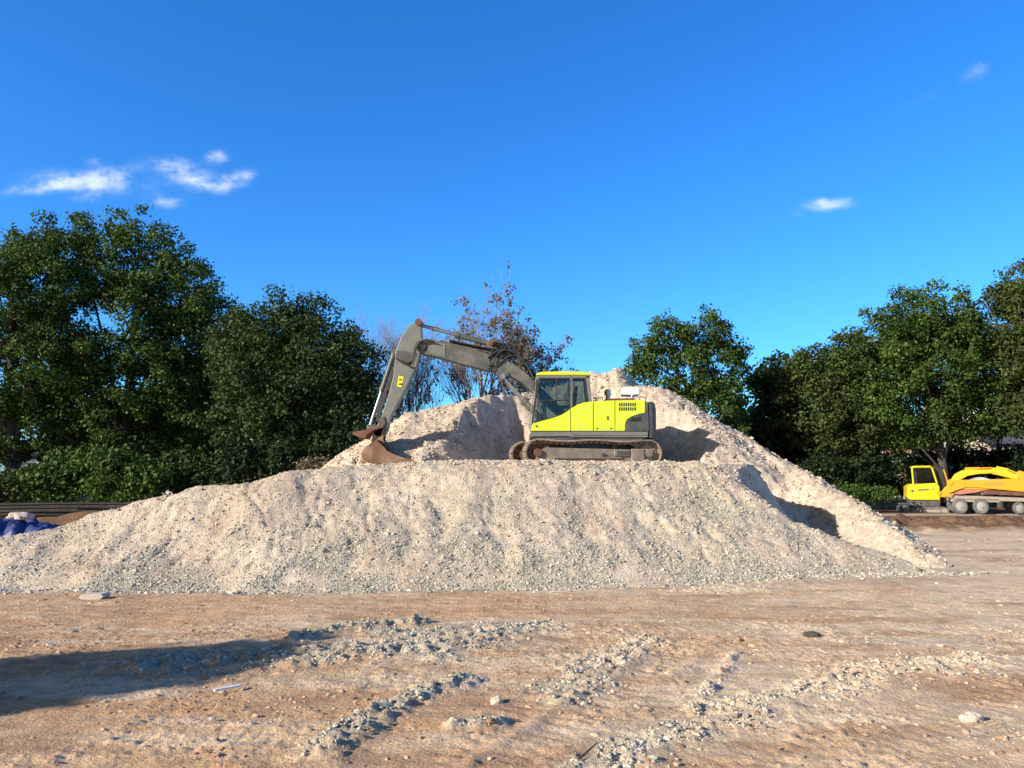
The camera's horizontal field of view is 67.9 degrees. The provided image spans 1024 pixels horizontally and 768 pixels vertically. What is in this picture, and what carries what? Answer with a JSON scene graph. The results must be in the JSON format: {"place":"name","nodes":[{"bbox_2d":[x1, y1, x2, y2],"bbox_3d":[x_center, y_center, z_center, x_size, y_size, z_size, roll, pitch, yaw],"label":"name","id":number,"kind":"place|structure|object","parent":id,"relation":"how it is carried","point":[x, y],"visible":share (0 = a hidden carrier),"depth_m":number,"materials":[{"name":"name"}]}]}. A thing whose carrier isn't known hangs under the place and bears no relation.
{"place":"outdoors","nodes":[
{"label":"outdoors","id":0,"kind":"place"},
{"bbox_2d":[0,471,1023,767],"bbox_3d":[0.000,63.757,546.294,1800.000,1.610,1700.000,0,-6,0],"label":"ground","id":1,"kind":"structure","parent":0,"point":[522,737],"depth_m":8.21,"materials":[{"name":"soil"}]},
{"bbox_2d":[0,466,44,502],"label":"shrub","id":2,"kind":"object","parent":1,"relation":"on","point":[9,479],"visible":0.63,"depth_m":33.30,"materials":[{"name":"green plant"}]},
{"bbox_2d":[0,517,61,536],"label":"tarpaulin","id":3,"kind":"object","parent":1,"relation":"on","point":[12,526],"visible":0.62,"depth_m":20.24,"materials":[{"name":"blue plastic"}]},
{"bbox_2d":[6,512,34,519],"bbox_3d":[-13.335,3.581,20.625,0.672,0.226,0.525,0,-6,0],"label":"sack","id":4,"kind":"object","parent":3,"relation":"on","point":[22,516],"visible":0.96,"depth_m":20.46,"materials":[{"name":"fabric"}]},
{"bbox_2d":[0,513,64,516],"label":"pipe","id":5,"kind":"object","parent":1,"relation":"on","point":[42,515],"visible":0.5,"depth_m":25.35,"materials":[{"name":"black rubber"}]},
{"bbox_2d":[0,510,105,512],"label":"pipe","id":6,"kind":"object","parent":5,"relation":"on","point":[43,511],"visible":0.76,"depth_m":25.39,"materials":[{"name":"black rubber"}]},
{"bbox_2d":[0,506,123,509],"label":"pipe","id":7,"kind":"object","parent":6,"relation":"on","point":[53,507],"visible":0.82,"depth_m":25.52,"materials":[{"name":"brown metal"}]},
{"bbox_2d":[0,502,131,505],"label":"pipe","id":8,"kind":"object","parent":7,"relation":"on","point":[62,503],"visible":0.81,"depth_m":25.61,"materials":[{"name":"brown metal"}]},
{"bbox_2d":[4,442,87,498],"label":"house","id":9,"kind":"structure","parent":1,"relation":"on","point":[33,459],"depth_m":59.70,"materials":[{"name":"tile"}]},
{"bbox_2d":[0,208,114,502],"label":"broadleaf tree","id":10,"kind":"object","parent":1,"relation":"on","point":[21,255],"visible":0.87,"depth_m":38.52,"materials":[{"name":"green plant"}]},
{"bbox_2d":[16,441,115,501],"bbox_3d":[-19.613,4.458,33.668,4.108,3.780,3.019,1,-7,-11],"label":"shrub","id":11,"kind":"object","parent":1,"relation":"on","point":[63,475],"visible":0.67,"depth_m":33.06,"materials":[{"name":"green plant"}]},
{"bbox_2d":[79,592,110,599],"bbox_3d":[-7.196,3.659,13.121,0.420,0.100,0.260,0,-6,0],"label":"concrete slab","id":12,"kind":"object","parent":1,"relation":"on","point":[96,595],"depth_m":12.99,"materials":[{"name":"concrete"}]},
{"bbox_2d":[0,200,238,505],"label":"broadleaf tree","id":13,"kind":"object","parent":1,"relation":"on","point":[162,360],"visible":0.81,"depth_m":40.17,"materials":[{"name":"green plant"}]},
{"bbox_2d":[79,442,184,501],"bbox_3d":[-16.319,4.397,32.776,4.250,3.702,3.068,0,-6,0],"label":"shrub","id":14,"kind":"object","parent":1,"relation":"on","point":[138,479],"visible":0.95,"depth_m":32.06,"materials":[{"name":"green plant"}]},
{"bbox_2d":[0,312,367,470],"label":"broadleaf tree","id":15,"kind":"object","parent":1,"relation":"on","point":[44,453],"visible":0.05,"depth_m":46.21,"materials":[{"name":"green plant"}]},
{"bbox_2d":[153,445,246,494],"bbox_3d":[-13.884,4.538,33.797,4.638,3.652,3.208,0,-6,0],"label":"shrub","id":16,"kind":"object","parent":1,"relation":"on","point":[197,470],"visible":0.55,"depth_m":33.03,"materials":[{"name":"green plant"}]},
{"bbox_2d":[213,684,240,691],"bbox_3d":[-2.856,3.047,7.623,0.262,0.022,0.045,6,-9,-41],"label":"wooden batten","id":17,"kind":"object","parent":1,"relation":"on","point":[226,687],"visible":1,"depth_m":7.60,"materials":[{"name":"white wood"}]},
{"bbox_2d":[209,434,321,484],"bbox_3d":[-10.536,4.188,32.716,4.857,4.102,3.059,0,-6,0],"label":"shrub","id":18,"kind":"object","parent":1,"relation":"on","point":[241,459],"visible":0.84,"depth_m":32.05,"materials":[{"name":"green plant"}]},
{"bbox_2d":[181,283,393,463],"bbox_3d":[-10.790,0.928,37.121,9.971,11.586,7.066,0,-6,0],"label":"broadleaf tree","id":19,"kind":"object","parent":1,"relation":"on","point":[254,351],"visible":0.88,"depth_m":36.04,"materials":[{"name":"green plant"}]},
{"bbox_2d":[292,454,333,470],"bbox_3d":[-7.533,4.261,29.166,1.798,3.151,1.421,0,-6,0],"label":"shrub","id":20,"kind":"object","parent":1,"relation":"on","point":[309,462],"visible":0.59,"depth_m":29.08,"materials":[{"name":"green plant"}]},
{"bbox_2d":[300,417,378,459],"bbox_3d":[-6.983,4.002,34.806,5.899,4.942,3.479,0,-6,0],"label":"shrub","id":21,"kind":"object","parent":1,"relation":"on","point":[332,444],"visible":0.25,"depth_m":34.41,"materials":[{"name":"green plant"}]},
{"bbox_2d":[334,299,445,422],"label":"bare tree","id":22,"kind":"object","parent":1,"relation":"on","point":[383,339],"visible":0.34,"depth_m":41.63,"materials":[{"name":"brown plant"}]},
{"bbox_2d":[376,314,451,420],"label":"bare tree","id":23,"kind":"object","parent":1,"relation":"on","point":[426,399],"visible":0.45,"depth_m":41.78,"materials":[{"name":"brown plant"}]},
{"bbox_2d":[0,460,922,593],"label":"gravel bank","id":24,"kind":"structure","parent":1,"relation":"on","point":[502,539],"depth_m":16.03,"materials":[{"name":"beige gravel"}]},
{"bbox_2d":[0,459,919,592],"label":"gravel crumbs","id":25,"kind":"object","parent":24,"relation":"on","point":[356,556],"visible":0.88,"depth_m":15.95,"materials":[{"name":"beige gravel"}]},
{"bbox_2d":[0,459,924,593],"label":"gravel stones","id":26,"kind":"object","parent":24,"relation":"on","point":[428,586],"visible":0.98,"depth_m":15.22,"materials":[{"name":"beige gravel"}]},
{"bbox_2d":[352,318,662,463],"bbox_3d":[-0.232,0.244,25.066,9.962,4.951,3.284,1,-7,-6],"label":"excavator","id":27,"kind":"object","parent":24,"relation":"on","point":[608,427],"visible":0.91,"depth_m":24.49,"materials":[{"name":"metal"}]},
{"bbox_2d":[571,402,592,430],"bbox_3d":[2.223,1.026,24.079,0.702,0.930,0.120,0,-6,0],"label":"side door","id":28,"kind":"structure","parent":27,"relation":"in","point":[581,414],"depth_m":24.01,"materials":[{"name":"paint"}]},
{"bbox_2d":[594,400,614,430],"bbox_3d":[2.922,1.005,24.071,0.674,0.969,0.140,0,-6,0],"label":"side door","id":29,"kind":"structure","parent":27,"relation":"in","point":[604,411],"depth_m":24.02,"materials":[{"name":"paint"}]},
{"bbox_2d":[615,400,644,430],"bbox_3d":[3.741,0.999,24.078,0.950,0.982,0.127,0,-6,0],"label":"engine door","id":30,"kind":"structure","parent":27,"relation":"in","point":[624,409],"depth_m":24.04,"materials":[{"name":"paint"}]},
{"bbox_2d":[310,459,773,505],"bbox_3d":[0.499,4.524,22.116,13.125,4.599,9.130,0,-6,0],"label":"rubble","id":31,"kind":"object","parent":24,"relation":"on","point":[713,465],"visible":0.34,"depth_m":18.40,"materials":[{"name":"beige gravel"}]},
{"bbox_2d":[430,261,546,403],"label":"bare tree","id":32,"kind":"object","parent":1,"relation":"on","point":[457,371],"visible":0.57,"depth_m":41.69,"materials":[{"name":"brown plant"}]},
{"bbox_2d":[490,695,502,704],"bbox_3d":[-0.145,2.993,7.218,0.127,0.077,0.114,0,-6,0],"label":"stone","id":33,"kind":"object","parent":1,"relation":"on","point":[497,700],"visible":1,"depth_m":7.18,"materials":[{"name":"white stone"}]},
{"bbox_2d":[0,570,1017,596],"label":"gravel stones","id":34,"kind":"object","parent":1,"relation":"on","point":[793,577],"visible":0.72,"depth_m":14.20,"materials":[{"name":"beige gravel"}]},
{"bbox_2d":[0,587,1023,767],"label":"soil clods","id":35,"kind":"object","parent":1,"relation":"on","point":[488,720],"visible":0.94,"depth_m":7.89,"materials":[{"name":"brown soil"}]},
{"bbox_2d":[488,320,577,395],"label":"bare tree","id":36,"kind":"object","parent":1,"relation":"on","point":[541,357],"visible":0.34,"depth_m":42.88,"materials":[{"name":"brown plant"}]},
{"bbox_2d":[60,587,1023,767],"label":"gravel stones","id":37,"kind":"object","parent":1,"relation":"on","point":[421,698],"visible":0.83,"depth_m":8.51,"materials":[{"name":"grey gravel"}]},
{"bbox_2d":[578,742,597,759],"bbox_3d":[0.581,2.836,5.851,0.031,0.047,0.449,-4,-8,30],"label":"stick","id":38,"kind":"object","parent":1,"relation":"on","point":[585,753],"visible":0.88,"depth_m":5.82,"materials":[{"name":"brown wood"}]},
{"bbox_2d":[322,368,953,568],"bbox_3d":[1.790,2.391,27.808,25.020,6.660,21.120,0,-6,0],"label":"gravel heap","id":39,"kind":"object","parent":1,"relation":"on","point":[673,432],"visible":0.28,"depth_m":26.51,"materials":[{"name":"beige gravel"}]},
{"bbox_2d":[321,368,955,567],"bbox_3d":[2.489,1.901,24.768,19.146,6.383,14.486,0,-6,0],"label":"rubble","id":40,"kind":"object","parent":39,"relation":"on","point":[867,507],"visible":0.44,"depth_m":25.70,"materials":[{"name":"beige stone"}]},
{"bbox_2d":[619,302,756,436],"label":"broadleaf tree","id":41,"kind":"object","parent":1,"relation":"on","point":[726,401],"visible":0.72,"depth_m":42.71,"materials":[{"name":"green plant"}]},
{"bbox_2d":[479,586,1023,767],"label":"gravel crumbs","id":42,"kind":"object","parent":1,"relation":"on","point":[764,691],"visible":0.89,"depth_m":7.66,"materials":[{"name":"beige gravel"}]},
{"bbox_2d":[714,349,837,465],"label":"broadleaf tree","id":43,"kind":"object","parent":1,"relation":"on","point":[762,433],"visible":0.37,"depth_m":46.78,"materials":[{"name":"green plant"}]},
{"bbox_2d":[803,631,820,637],"bbox_3d":[3.966,3.307,10.053,0.229,0.068,0.167,-2,-7,18],"label":"stone","id":44,"kind":"object","parent":1,"relation":"on","point":[812,634],"visible":1,"depth_m":10.01,"materials":[{"name":"grey stone"}]},
{"bbox_2d":[796,448,875,487],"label":"shrub","id":45,"kind":"object","parent":1,"relation":"on","point":[838,468],"visible":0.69,"depth_m":41.40,"materials":[{"name":"green plant"}]},
{"bbox_2d":[766,324,915,494],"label":"broadleaf tree","id":46,"kind":"object","parent":1,"relation":"on","point":[807,379],"visible":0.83,"depth_m":44.12,"materials":[{"name":"green plant"}]},
{"bbox_2d":[830,481,902,506],"bbox_3d":[18.322,6.041,39.619,3.740,1.989,1.938,0,-6,0],"label":"shrub","id":47,"kind":"object","parent":1,"relation":"on","point":[867,492],"visible":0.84,"depth_m":39.35,"materials":[{"name":"green plant"}]},
{"bbox_2d":[847,448,925,508],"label":"shrub","id":48,"kind":"object","parent":1,"relation":"on","point":[885,470],"visible":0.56,"depth_m":43.22,"materials":[{"name":"green plant"}]},
{"bbox_2d":[863,432,935,498],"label":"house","id":49,"kind":"structure","parent":1,"relation":"on","point":[902,464],"depth_m":59.75,"materials":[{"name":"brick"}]},
{"bbox_2d":[825,276,1023,507],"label":"oak tree","id":50,"kind":"object","parent":1,"relation":"on","point":[917,342],"visible":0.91,"depth_m":43.14,"materials":[{"name":"green plant"}]},
{"bbox_2d":[901,442,989,494],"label":"shrub","id":51,"kind":"object","parent":1,"relation":"on","point":[958,456],"visible":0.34,"depth_m":45.21,"materials":[{"name":"green plant"}]},
{"bbox_2d":[896,466,1023,512],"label":"mini excavator","id":52,"kind":"object","parent":1,"relation":"on","point":[920,492],"visible":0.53,"depth_m":40.60,"materials":[{"name":"yellow paint"}]},
{"bbox_2d":[909,512,1023,583],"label":"soil clods","id":53,"kind":"object","parent":1,"relation":"on","point":[1008,559],"visible":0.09,"depth_m":20.70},
{"bbox_2d":[958,711,983,722],"bbox_3d":[4.052,2.931,6.698,0.229,0.081,0.139,0,-6,0],"label":"stone","id":54,"kind":"object","parent":1,"relation":"on","point":[972,716],"visible":1,"depth_m":6.66,"materials":[{"name":"white stone"}]},
{"bbox_2d":[937,479,1023,513],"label":"tipper trailer","id":55,"kind":"object","parent":1,"relation":"on","point":[963,504],"visible":0.96,"depth_m":38.54,"materials":[{"name":"orange paint"}]},
{"bbox_2d":[970,477,994,479],"bbox_3d":[25.559,4.999,38.890,4.379,0.453,1.400,-2,-7,21],"label":"sand load","id":56,"kind":"object","parent":55,"relation":"in","point":[979,478],"visible":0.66,"depth_m":38.82,"materials":[{"name":"sand"}]},
{"bbox_2d":[956,444,1011,506],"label":"shrub","id":57,"kind":"object","parent":1,"relation":"on","point":[982,453],"visible":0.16,"depth_m":46.20,"materials":[{"name":"green plant"}]},
{"bbox_2d":[953,429,1023,495],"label":"house","id":58,"kind":"structure","parent":1,"relation":"on","point":[1012,440],"depth_m":55.84,"materials":[{"name":"tile"}]},
{"bbox_2d":[978,418,1016,507],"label":"broadleaf tree","id":59,"kind":"object","parent":1,"relation":"on","point":[1000,504],"visible":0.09,"depth_m":45.62,"materials":[{"name":"green plant"}]},
{"bbox_2d":[976,258,1023,439],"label":"broadleaf tree","id":60,"kind":"object","parent":1,"relation":"on","point":[1008,299],"visible":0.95,"depth_m":42.21,"materials":[{"name":"green plant"}]},
{"bbox_2d":[986,439,1023,478],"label":"shrub","id":61,"kind":"object","parent":1,"relation":"on","point":[1016,455],"visible":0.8,"depth_m":44.87,"materials":[{"name":"green plant"}]},
{"bbox_2d":[0,0,1023,470],"label":"sky","id":62,"kind":"structure","parent":0,"point":[779,166],"materials":[{"name":"blue"}]}
]}

